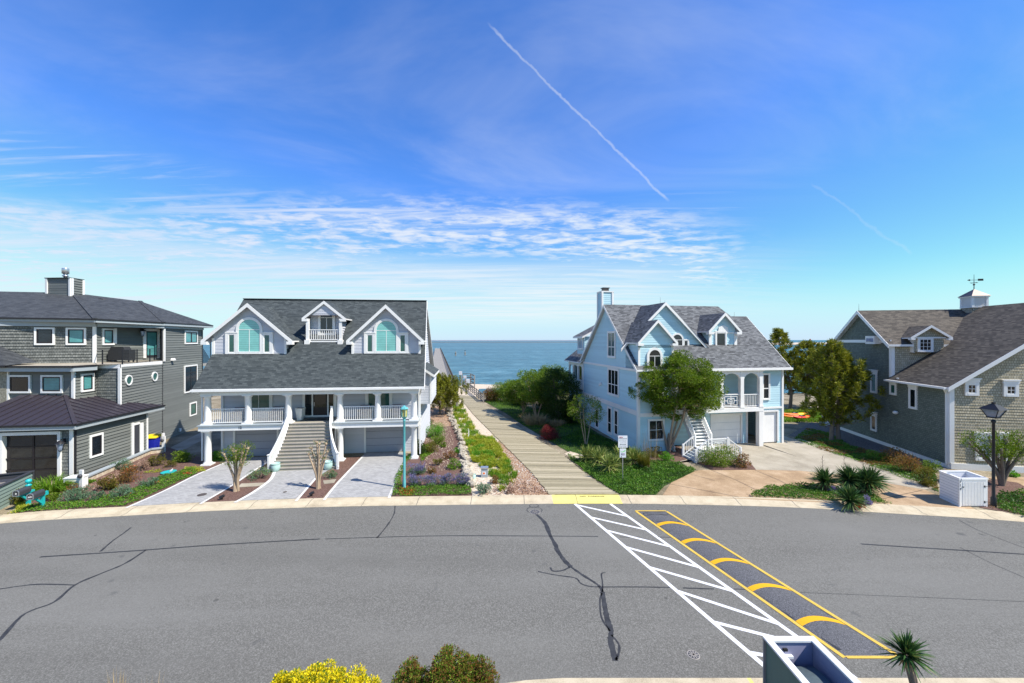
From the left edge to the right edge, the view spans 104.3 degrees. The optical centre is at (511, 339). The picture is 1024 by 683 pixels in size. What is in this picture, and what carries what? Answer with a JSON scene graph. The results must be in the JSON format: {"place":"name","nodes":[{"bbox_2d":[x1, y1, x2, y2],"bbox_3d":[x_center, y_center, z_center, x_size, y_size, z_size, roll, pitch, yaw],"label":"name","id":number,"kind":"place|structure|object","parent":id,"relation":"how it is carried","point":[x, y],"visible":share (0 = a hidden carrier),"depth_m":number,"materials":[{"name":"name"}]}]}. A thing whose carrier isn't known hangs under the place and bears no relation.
{"place":"outdoors","nodes":[
{"label":"outdoors","id":0,"kind":"place"},
{"bbox_2d":[171,433,203,450],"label":"path","id":1,"kind":"structure","parent":0,"point":[188,442],"depth_m":35.66,"materials":[{"name":"concrete"}]},
{"bbox_2d":[133,457,266,505],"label":"driveway","id":2,"kind":"structure","parent":0,"point":[214,481],"depth_m":25.08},
{"bbox_2d":[125,456,402,507],"bbox_3d":[-14.537,9.164,26.831,14.153,0.001,8.882,0,0,-6],"label":"driveway edging","id":3,"kind":"object","parent":2,"relation":"on","point":[308,486],"visible":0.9,"depth_m":24.73,"materials":[{"name":"white concrete"}]},
{"bbox_2d":[242,469,327,499],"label":"driveway","id":4,"kind":"structure","parent":0,"point":[294,484],"depth_m":25.08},
{"bbox_2d":[327,452,402,497],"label":"driveway","id":5,"kind":"structure","parent":0,"point":[370,474],"depth_m":26.54,"materials":[{"name":"grey concrete"}]},
{"bbox_2d":[75,340,825,392],"bbox_3d":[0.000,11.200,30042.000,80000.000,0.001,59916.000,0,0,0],"label":"water","id":6,"kind":"structure","parent":0,"point":[489,362],"depth_m":270.17,"materials":[{"name":"blue liquid"}]},
{"bbox_2d":[433,347,454,379],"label":"fishing pier","id":7,"kind":"structure","parent":6,"relation":"in","point":[441,363],"depth_m":149.86,"materials":[{"name":"grey wood"}]},
{"bbox_2d":[0,504,1023,682],"bbox_3d":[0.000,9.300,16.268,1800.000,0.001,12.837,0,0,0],"label":"road","id":8,"kind":"structure","parent":0,"point":[384,606],"depth_m":14.72,"materials":[{"name":"grey asphalt"}]},
{"bbox_2d":[0,495,1023,523],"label":"kerb","id":9,"kind":"structure","parent":8,"relation":"on","point":[438,500],"depth_m":22.44,"materials":[{"name":"beige concrete"}]},
{"bbox_2d":[826,483,874,513],"bbox_3d":[18.644,8.693,21.908,2.136,1.634,2.172,0,0,0],"label":"yucca palm","id":10,"kind":"object","parent":9,"relation":"on","point":[849,497],"visible":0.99,"depth_m":21.75,"materials":[{"name":"green plant"}]},
{"bbox_2d":[0,504,1023,660],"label":"road crack sealant","id":11,"kind":"object","parent":8,"relation":"on","point":[611,637],"visible":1,"depth_m":15.78,"materials":[{"name":"black asphalt"}]},
{"bbox_2d":[574,504,856,677],"bbox_3d":[6.650,9.294,16.189,2.154,0.004,14.050,0,0,-18],"label":"road marking","id":12,"kind":"object","parent":8,"relation":"on","point":[717,624],"visible":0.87,"depth_m":15.00,"materials":[{"name":"white paint"}]},
{"bbox_2d":[635,510,896,657],"bbox_3d":[9.041,9.252,16.667,1.720,0.091,10.987,0,0,-17],"label":"speed bump","id":13,"kind":"object","parent":8,"relation":"on","point":[839,637],"visible":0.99,"depth_m":14.47,"materials":[{"name":"asphalt"}]},
{"bbox_2d":[510,678,1023,682],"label":"kerb","id":14,"kind":"structure","parent":8,"relation":"on","point":[760,680],"depth_m":10.85,"materials":[{"name":"beige concrete"}]},
{"bbox_2d":[0,393,1023,514],"bbox_3d":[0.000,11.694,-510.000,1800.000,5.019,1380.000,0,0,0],"label":"ground","id":15,"kind":"structure","parent":0,"point":[789,429],"depth_m":35.74,"materials":[{"name":"soil"}]},
{"bbox_2d":[0,470,34,509],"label":"bin enclosure","id":16,"kind":"object","parent":15,"relation":"on","point":[7,488],"visible":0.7,"depth_m":22.67,"materials":[{"name":"wood"}]},
{"bbox_2d":[0,268,212,480],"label":"grey green house","id":17,"kind":"structure","parent":15,"relation":"on","point":[57,334],"depth_m":31.27,"materials":[{"name":"wood"}]},
{"bbox_2d":[8,375,31,392],"bbox_3d":[-36.298,3.250,29.340,1.644,1.330,0.120,0,0,0],"label":"window","id":18,"kind":"structure","parent":17,"relation":"in","point":[16,383],"depth_m":29.32,"materials":[{"name":"glass"}]},
{"bbox_2d":[6,434,56,480],"bbox_3d":[-31.181,7.675,25.974,3.090,3.050,0.135,0,0,-8],"label":"garage door","id":19,"kind":"structure","parent":17,"relation":"in","point":[38,453],"depth_m":25.93,"materials":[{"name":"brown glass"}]},
{"bbox_2d":[34,327,54,344],"bbox_3d":[-36.844,-0.296,31.373,1.204,1.382,0.420,0,0,-6],"label":"window","id":20,"kind":"structure","parent":17,"relation":"in","point":[42,335],"depth_m":31.36,"materials":[{"name":"white paint"}]},
{"bbox_2d":[40,375,62,392],"bbox_3d":[-33.924,3.250,29.340,1.588,1.330,0.120,0,0,0],"label":"window","id":21,"kind":"structure","parent":17,"relation":"in","point":[48,383],"depth_m":29.31,"materials":[{"name":"teal glass"}]},
{"bbox_2d":[66,328,86,344],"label":"window","id":22,"kind":"structure","parent":17,"relation":"in","point":[74,336],"depth_m":32.01,"materials":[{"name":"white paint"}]},
{"bbox_2d":[80,373,94,391],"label":"window","id":23,"kind":"structure","parent":17,"relation":"in","point":[87,380],"depth_m":30.26,"materials":[{"name":"glass"}]},
{"bbox_2d":[89,432,103,458],"bbox_3d":[-28.897,7.315,27.681,0.168,1.564,1.028,0,0,-6],"label":"window","id":24,"kind":"structure","parent":17,"relation":"in","point":[96,441],"depth_m":27.68,"materials":[{"name":"white paint"}]},
{"bbox_2d":[102,328,114,344],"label":"window","id":25,"kind":"structure","parent":17,"relation":"in","point":[107,334],"depth_m":33.36,"materials":[{"name":"glass"}]},
{"bbox_2d":[108,347,135,361],"bbox_3d":[-32.836,1.200,33.500,1.750,1.280,0.600,0,0,0],"label":"covered grill","id":26,"kind":"object","parent":17,"relation":"on","point":[117,355],"visible":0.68,"depth_m":33.20,"materials":[{"name":"black fabric"}]},
{"bbox_2d":[184,364,197,392],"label":"window","id":27,"kind":"structure","parent":17,"relation":"in","point":[190,371],"depth_m":40.63,"materials":[{"name":"white paint"}]},
{"bbox_2d":[16,447,221,512],"bbox_3d":[-25.635,9.182,27.721,8.682,0.001,13.320,0,0,0],"label":"mulch bed","id":28,"kind":"object","parent":15,"relation":"on","point":[193,462],"visible":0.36,"depth_m":26.77,"materials":[{"name":"brown soil"}]},
{"bbox_2d":[12,479,34,503],"bbox_3d":[-26.742,8.450,21.840,0.304,1.500,1.050,0,0,-14],"label":"mailbox","id":29,"kind":"object","parent":28,"relation":"on","point":[23,491],"visible":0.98,"depth_m":21.81,"materials":[{"name":"teal paint"}]},
{"bbox_2d":[26,489,48,507],"bbox_3d":[-25.733,8.679,21.642,0.304,1.042,1.050,0,0,-14],"label":"mailbox","id":30,"kind":"object","parent":28,"relation":"on","point":[40,494],"visible":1,"depth_m":21.58,"materials":[{"name":"teal paint"}]},
{"bbox_2d":[23,473,88,493],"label":"ornamental grass","id":31,"kind":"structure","parent":28,"relation":"on","point":[58,486],"depth_m":23.98,"materials":[{"name":"green plant"}]},
{"bbox_2d":[56,484,92,501],"bbox_3d":[-25.079,8.835,22.858,1.707,0.827,1.336,0,0,-20],"label":"lavender mound","id":32,"kind":"object","parent":28,"relation":"on","point":[71,495],"visible":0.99,"depth_m":22.74,"materials":[{"name":"green plant"}]},
{"bbox_2d":[14,466,196,511],"bbox_3d":[-23.927,9.060,24.708,5.393,0.330,7.347,0,0,0],"label":"juniper ground cover","id":33,"kind":"object","parent":28,"relation":"on","point":[143,493],"visible":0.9,"depth_m":22.80,"materials":[{"name":"green plant"}]},
{"bbox_2d":[95,474,118,489],"bbox_3d":[-24.837,8.729,24.405,1.208,1.035,1.094,0,0,-29],"label":"feathery shrub","id":34,"kind":"object","parent":28,"relation":"on","point":[111,484],"visible":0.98,"depth_m":24.32,"materials":[{"name":"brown plant"}]},
{"bbox_2d":[88,447,163,479],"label":"retaining wall","id":35,"kind":"structure","parent":28,"relation":"on","point":[111,467],"depth_m":29.44,"materials":[{"name":"white concrete"}]},
{"bbox_2d":[115,464,143,483],"bbox_3d":[-24.867,8.625,25.764,1.305,1.244,1.351,0,0,0],"label":"spirea","id":36,"kind":"object","parent":28,"relation":"on","point":[126,477],"visible":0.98,"depth_m":25.66,"materials":[{"name":"brown plant"}]},
{"bbox_2d":[206,470,271,501],"bbox_3d":[-16.769,9.180,25.498,1.873,0.001,5.782,0,0,-7],"label":"mulch bed","id":37,"kind":"object","parent":15,"relation":"on","point":[229,494],"visible":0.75,"depth_m":24.28,"materials":[{"name":"brown soil"}]},
{"bbox_2d":[216,439,254,491],"bbox_3d":[-16.704,7.676,24.226,2.268,3.182,1.318,0,0,16],"label":"pollarded tree","id":38,"kind":"object","parent":37,"relation":"on","point":[235,457],"visible":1,"depth_m":24.11,"materials":[{"name":"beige plant"}]},
{"bbox_2d":[190,298,438,470],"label":"dormered house","id":39,"kind":"structure","parent":15,"relation":"on","point":[340,361],"depth_m":31.43,"materials":[{"name":"white paint"}]},
{"bbox_2d":[235,430,276,455],"bbox_3d":[-20.279,8.050,31.614,3.140,2.300,0.080,0,0,-6],"label":"garage door","id":40,"kind":"structure","parent":39,"relation":"in","point":[264,441],"depth_m":31.59,"materials":[{"name":"white metal"}]},
{"bbox_2d":[244,395,272,410],"bbox_3d":[-20.061,4.860,31.518,2.085,1.547,0.120,0,0,-6],"label":"window","id":41,"kind":"structure","parent":39,"relation":"in","point":[258,401],"depth_m":31.53,"materials":[{"name":"teal glass"}]},
{"bbox_2d":[365,393,391,409],"bbox_3d":[-10.892,4.897,32.563,2.146,1.680,0.120,0,0,-7],"label":"window","id":42,"kind":"structure","parent":39,"relation":"in","point":[386,398],"depth_m":32.58,"materials":[{"name":"teal glass"}]},
{"bbox_2d":[366,427,402,451],"bbox_3d":[-10.443,8.050,32.735,3.040,2.300,0.080,0,0,-6],"label":"garage door","id":43,"kind":"structure","parent":39,"relation":"in","point":[378,439],"depth_m":32.69,"materials":[{"name":"white metal"}]},
{"bbox_2d":[271,658,381,682],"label":"flowering shrub","id":44,"kind":"object","parent":15,"relation":"on","point":[322,673],"visible":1,"depth_m":9.51,"materials":[{"name":"yellow plant"}]},
{"bbox_2d":[299,456,360,498],"bbox_3d":[-12.252,9.180,27.262,1.632,0.001,8.482,0,0,-6],"label":"mulch bed","id":45,"kind":"object","parent":15,"relation":"on","point":[346,464],"visible":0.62,"depth_m":26.00,"materials":[{"name":"brown soil"}]},
{"bbox_2d":[307,439,330,488],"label":"pollarded tree","id":46,"kind":"object","parent":45,"relation":"on","point":[318,470],"visible":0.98,"depth_m":24.54,"materials":[{"name":"beige plant"}]},
{"bbox_2d":[391,655,430,682],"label":"bronze shrub","id":47,"kind":"object","parent":15,"relation":"on","point":[413,672],"visible":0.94,"depth_m":9.34,"materials":[{"name":"green plant"}]},
{"bbox_2d":[392,424,471,496],"bbox_3d":[-7.375,9.182,37.223,4.645,0.001,28.916,0,0,-11],"label":"mulch bed","id":48,"kind":"object","parent":15,"relation":"on","point":[452,445],"visible":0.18,"depth_m":28.89,"materials":[{"name":"brown soil"}]},
{"bbox_2d":[400,405,407,487],"bbox_3d":[-6.675,6.625,24.657,0.540,5.151,0.468,0,0,0],"label":"street lamp","id":49,"kind":"object","parent":48,"relation":"on","point":[404,411],"visible":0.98,"depth_m":24.59,"materials":[{"name":"teal metal"}]},
{"bbox_2d":[392,454,471,495],"bbox_3d":[-6.903,8.984,27.542,4.447,0.418,11.438,0,0,-30],"label":"juniper ground cover","id":50,"kind":"object","parent":48,"relation":"on","point":[434,487],"visible":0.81,"depth_m":24.23,"materials":[{"name":"green plant"}]},
{"bbox_2d":[430,406,451,426],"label":"mulch bed","id":51,"kind":"object","parent":15,"relation":"on","point":[435,415],"visible":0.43,"depth_m":47.75,"materials":[{"name":"beige sand"}]},
{"bbox_2d":[430,372,469,413],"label":"pine tree","id":52,"kind":"object","parent":15,"relation":"on","point":[447,388],"visible":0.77,"depth_m":48.50,"materials":[{"name":"green plant"}]},
{"bbox_2d":[422,644,478,682],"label":"bronze shrub","id":53,"kind":"object","parent":15,"relation":"on","point":[447,668],"visible":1,"depth_m":9.23,"materials":[{"name":"green plant"}]},
{"bbox_2d":[462,653,499,682],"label":"bronze shrub","id":54,"kind":"object","parent":15,"relation":"on","point":[481,673],"visible":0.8,"depth_m":9.46,"materials":[{"name":"green plant"}]},
{"bbox_2d":[450,397,536,495],"bbox_3d":[-4.694,9.186,45.311,4.850,0.001,45.544,0,0,-13],"label":"sandy strip","id":55,"kind":"object","parent":15,"relation":"on","point":[482,428],"visible":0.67,"depth_m":29.13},
{"bbox_2d":[452,401,513,472],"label":"beach grass","id":56,"kind":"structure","parent":55,"relation":"on","point":[467,425],"depth_m":40.06,"materials":[{"name":"green plant"}]},
{"bbox_2d":[465,434,511,467],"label":"beach grass","id":57,"kind":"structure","parent":55,"relation":"on","point":[491,441],"depth_m":31.93,"materials":[{"name":"green plant"}]},
{"bbox_2d":[478,461,518,491],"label":"beach grass","id":58,"kind":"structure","parent":55,"relation":"on","point":[502,474],"depth_m":26.58,"materials":[{"name":"green plant"}]},
{"bbox_2d":[479,481,546,494],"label":"dry sprigs","id":59,"kind":"object","parent":55,"relation":"on","point":[524,487],"visible":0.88,"depth_m":24.29,"materials":[{"name":"brown plant"}]},
{"bbox_2d":[497,441,548,494],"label":"needle litter","id":60,"kind":"object","parent":55,"relation":"on","point":[528,475],"visible":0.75,"depth_m":26.38,"materials":[{"name":"brown gravel"}]},
{"bbox_2d":[458,395,618,494],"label":"boardwalk","id":61,"kind":"structure","parent":55,"relation":"on","point":[552,471],"depth_m":30.65,"materials":[{"name":"brown wood"}]},
{"bbox_2d":[564,287,792,462],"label":"blue house","id":62,"kind":"structure","parent":15,"relation":"on","point":[624,344],"depth_m":35.23,"materials":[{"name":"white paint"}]},
{"bbox_2d":[607,331,615,357],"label":"window","id":63,"kind":"structure","parent":62,"relation":"in","point":[611,335],"depth_m":37.40,"materials":[{"name":"white paint"}]},
{"bbox_2d":[607,367,618,397],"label":"window","id":64,"kind":"structure","parent":62,"relation":"in","point":[612,373],"depth_m":36.99,"materials":[{"name":"white paint"}]},
{"bbox_2d":[647,418,664,440],"bbox_3d":[11.874,7.400,32.777,1.500,1.800,0.120,0,0,-11],"label":"window","id":65,"kind":"structure","parent":62,"relation":"in","point":[654,426],"depth_m":32.75,"materials":[{"name":"white paint"}]},
{"bbox_2d":[712,415,739,443],"bbox_3d":[18.918,7.920,35.252,2.900,2.540,0.065,0,0,-11],"label":"garage door","id":66,"kind":"structure","parent":62,"relation":"in","point":[724,426],"depth_m":35.25,"materials":[{"name":"white paint"}]},
{"bbox_2d":[764,412,775,441],"bbox_3d":[22.706,7.650,35.104,1.350,2.700,0.040,0,0,-11],"label":"garage door","id":67,"kind":"structure","parent":62,"relation":"in","point":[769,417],"depth_m":35.09,"materials":[{"name":"white paint"}]},
{"bbox_2d":[628,349,728,451],"bbox_3d":[13.600,4.977,33.097,7.915,8.630,6.800,0,0,0],"label":"crape myrtle tree","id":68,"kind":"object","parent":15,"relation":"on","point":[691,393],"visible":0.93,"depth_m":31.51,"materials":[{"name":"green plant"}]},
{"bbox_2d":[768,326,820,408],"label":"pine tree","id":69,"kind":"object","parent":15,"relation":"on","point":[779,336],"visible":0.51,"depth_m":52.21,"materials":[{"name":"green plant"}]},
{"bbox_2d":[784,339,827,408],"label":"pine tree","id":70,"kind":"object","parent":15,"relation":"on","point":[809,344],"visible":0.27,"depth_m":52.68,"materials":[{"name":"green plant"}]},
{"bbox_2d":[784,408,835,421],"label":"kayak rack","id":71,"kind":"structure","parent":15,"relation":"on","point":[793,419],"depth_m":45.62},
{"bbox_2d":[763,636,860,682],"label":"bin enclosure","id":72,"kind":"object","parent":15,"relation":"on","point":[784,657],"visible":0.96,"depth_m":9.89,"materials":[{"name":"white paint"}]},
{"bbox_2d":[788,422,945,469],"bbox_3d":[30.234,9.184,36.009,7.664,0.001,16.748,0,0,0],"label":"gravel strip","id":73,"kind":"object","parent":15,"relation":"on","point":[853,439],"visible":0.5,"depth_m":36.55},
{"bbox_2d":[873,629,939,682],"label":"leaning yucca","id":74,"kind":"object","parent":15,"relation":"on","point":[908,656],"visible":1,"depth_m":9.51,"materials":[{"name":"green plant"}]},
{"bbox_2d":[819,279,1023,472],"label":"shingled house","id":75,"kind":"structure","parent":15,"relation":"on","point":[941,376],"depth_m":31.52,"materials":[{"name":"grey wood"}]},
{"bbox_2d":[907,384,917,409],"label":"window","id":76,"kind":"structure","parent":75,"relation":"in","point":[912,389],"depth_m":31.61,"materials":[{"name":"white paint"}]},
{"bbox_2d":[964,378,981,395],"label":"window","id":77,"kind":"structure","parent":75,"relation":"in","point":[971,387],"depth_m":28.10,"materials":[{"name":"white paint"}]},
{"bbox_2d":[1001,379,1021,396],"bbox_3d":[34.711,3.347,27.674,1.113,1.187,0.165,0,0,11],"label":"window","id":78,"kind":"structure","parent":75,"relation":"in","point":[1010,387],"depth_m":27.66,"materials":[{"name":"white paint"}]},
{"bbox_2d":[980,479,1023,513],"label":"mulch bed","id":79,"kind":"object","parent":15,"relation":"on","point":[1011,486],"visible":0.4,"depth_m":24.43,"materials":[{"name":"brown soil"}]},
{"bbox_2d":[958,428,1023,485],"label":"pollarded tree","id":80,"kind":"object","parent":79,"relation":"on","point":[1006,449],"visible":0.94,"depth_m":24.95,"materials":[{"name":"green plant"}]},
{"bbox_2d":[979,402,1008,506],"bbox_3d":[26.526,6.310,21.926,0.860,5.779,0.860,0,0,-14],"label":"street lamp","id":81,"kind":"object","parent":79,"relation":"on","point":[994,410],"visible":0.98,"depth_m":21.87,"materials":[{"name":"black metal"}]},
{"bbox_2d":[996,488,1023,515],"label":"juniper ground cover","id":82,"kind":"object","parent":79,"relation":"on","point":[1011,498],"visible":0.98,"depth_m":22.31,"materials":[{"name":"green plant"}]},
{"bbox_2d":[0,0,1023,339],"label":"sky","id":83,"kind":"structure","parent":0,"point":[799,167],"materials":[{"name":"blue"}]},
{"bbox_2d":[484,399,629,468],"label":"lawn","id":84,"kind":"structure","parent":0,"point":[560,442],"depth_m":41.31,"materials":[{"name":"green plant"}]},
{"bbox_2d":[499,379,542,412],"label":"bayberry tree","id":85,"kind":"object","parent":84,"relation":"on","point":[508,392],"visible":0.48,"depth_m":49.60,"materials":[{"name":"green plant"}]},
{"bbox_2d":[511,368,557,414],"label":"bayberry tree","id":86,"kind":"object","parent":84,"relation":"on","point":[532,395],"visible":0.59,"depth_m":46.16,"materials":[{"name":"green plant"}]},
{"bbox_2d":[539,424,561,439],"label":"red maple shrub","id":87,"kind":"object","parent":84,"relation":"on","point":[552,435],"visible":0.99,"depth_m":36.86,"materials":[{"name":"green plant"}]},
{"bbox_2d":[537,366,582,420],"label":"feathery evergreen","id":88,"kind":"object","parent":84,"relation":"on","point":[558,375],"visible":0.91,"depth_m":43.65,"materials":[{"name":"green plant"}]},
{"bbox_2d":[558,395,582,424],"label":"thicket shrub","id":89,"kind":"object","parent":84,"relation":"on","point":[569,419],"visible":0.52,"depth_m":43.39,"materials":[{"name":"green plant"}]},
{"bbox_2d":[567,394,606,443],"bbox_3d":[6.449,6.973,34.917,3.457,4.581,2.903,0,0,0],"label":"young tree","id":90,"kind":"object","parent":84,"relation":"on","point":[577,410],"visible":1,"depth_m":34.83,"materials":[{"name":"green plant"}]},
{"bbox_2d":[560,428,649,453],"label":"creeper lawn","id":91,"kind":"structure","parent":84,"relation":"on","point":[592,441],"depth_m":36.06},
{"bbox_2d":[567,453,695,494],"bbox_3d":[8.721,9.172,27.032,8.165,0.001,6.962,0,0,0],"label":"lawn","id":92,"kind":"structure","parent":0,"point":[628,493],"depth_m":25.62,"materials":[{"name":"green plant"}]},
{"bbox_2d":[593,450,623,473],"bbox_3d":[6.877,8.646,27.796,2.668,1.802,2.593,0,0,0],"label":"yucca","id":93,"kind":"object","parent":92,"relation":"on","point":[610,464],"visible":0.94,"depth_m":27.64,"materials":[{"name":"green plant"}]},
{"bbox_2d":[618,436,627,479],"bbox_3d":[7.201,7.708,25.884,0.605,2.984,0.086,0,0,0],"label":"notice sign","id":94,"kind":"object","parent":92,"relation":"on","point":[622,442],"visible":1,"depth_m":25.85,"materials":[{"name":"metal"}]},
{"bbox_2d":[763,439,838,455],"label":"driveway","id":95,"kind":"structure","parent":0,"point":[795,447],"depth_m":33.51,"materials":[{"name":"concrete"}]},
{"bbox_2d":[676,436,931,488],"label":"driveway","id":96,"kind":"structure","parent":0,"point":[763,458],"depth_m":30.05,"materials":[{"name":"concrete"}]},
{"bbox_2d":[697,460,755,469],"bbox_3d":[15.856,9.166,29.610,4.037,0.001,3.104,0,0,0],"label":"mulch bed","id":97,"kind":"object","parent":96,"relation":"on","point":[730,467],"visible":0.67,"depth_m":28.61,"materials":[{"name":"brown soil"}]},
{"bbox_2d":[695,443,746,466],"bbox_3d":[15.400,8.456,29.388,3.325,1.587,2.666,0,0,-23],"label":"azalea","id":98,"kind":"object","parent":97,"relation":"on","point":[718,459],"visible":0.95,"depth_m":29.08,"materials":[{"name":"green plant"}]},
{"bbox_2d":[796,666,830,682],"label":"wheelie bin","id":99,"kind":"object","parent":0,"point":[811,674],"visible":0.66,"depth_m":9.53,"materials":[{"name":"blue plastic"}]},
{"bbox_2d":[663,470,973,508],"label":"driveway","id":100,"kind":"structure","parent":0,"point":[719,483],"depth_m":24.77,"materials":[{"name":"beige concrete"}]},
{"bbox_2d":[750,481,891,503],"bbox_3d":[17.794,9.001,24.024,7.252,0.394,2.890,0,0,10],"label":"juniper ground cover","id":101,"kind":"object","parent":100,"relation":"on","point":[816,492],"visible":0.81,"depth_m":23.52,"materials":[{"name":"green plant"}]},
{"bbox_2d":[803,456,843,491],"bbox_3d":[19.037,8.170,24.223,2.189,2.238,2.177,0,0,0],"label":"yucca palm","id":102,"kind":"object","parent":100,"relation":"on","point":[824,478],"visible":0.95,"depth_m":24.12,"materials":[{"name":"green plant"}]},
{"bbox_2d":[831,458,871,492],"bbox_3d":[20.408,8.051,24.111,2.271,2.574,2.365,0,0,0],"label":"yucca palm","id":103,"kind":"object","parent":100,"relation":"on","point":[847,472],"visible":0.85,"depth_m":23.89,"materials":[{"name":"green plant"}]},
{"bbox_2d":[844,462,895,494],"bbox_3d":[21.192,8.198,23.741,2.725,2.294,2.226,0,0,0],"label":"yucca palm","id":104,"kind":"object","parent":100,"relation":"on","point":[873,478],"visible":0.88,"depth_m":23.40,"materials":[{"name":"green plant"}]},
{"bbox_2d":[939,470,988,506],"bbox_3d":[25.540,8.401,22.535,1.890,1.598,1.339,0,0,0],"label":"bin enclosure","id":105,"kind":"object","parent":100,"relation":"on","point":[959,488],"visible":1,"depth_m":21.90,"materials":[{"name":"white paint"}]},
{"bbox_2d":[961,480,986,505],"bbox_3d":[25.421,8.431,21.896,1.413,1.418,0.060,0,0,0],"label":"door","id":106,"kind":"structure","parent":105,"relation":"in","point":[973,492],"depth_m":21.88,"materials":[{"name":"white paint"}]},
{"bbox_2d":[794,428,938,491],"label":"lawn","id":107,"kind":"structure","parent":0,"point":[872,461],"depth_m":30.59,"materials":[{"name":"green plant"}]},
{"bbox_2d":[793,338,886,440],"bbox_3d":[29.413,4.493,36.220,6.244,9.543,5.768,0,0,0],"label":"pine tree","id":108,"kind":"object","parent":107,"relation":"on","point":[841,374],"visible":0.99,"depth_m":35.63,"materials":[{"name":"green plant"}]},
{"bbox_2d":[889,453,927,472],"bbox_3d":[27.453,8.519,27.663,2.200,1.459,1.859,0,0,0],"label":"bed shrub","id":109,"kind":"object","parent":107,"relation":"on","point":[905,461],"visible":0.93,"depth_m":27.55,"materials":[{"name":"brown plant"}]},
{"bbox_2d":[911,465,937,487],"bbox_3d":[26.172,8.575,25.131,1.273,1.344,1.448,0,0,0],"label":"bed shrub","id":110,"kind":"object","parent":107,"relation":"on","point":[925,481],"visible":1,"depth_m":25.06,"materials":[{"name":"green plant"}]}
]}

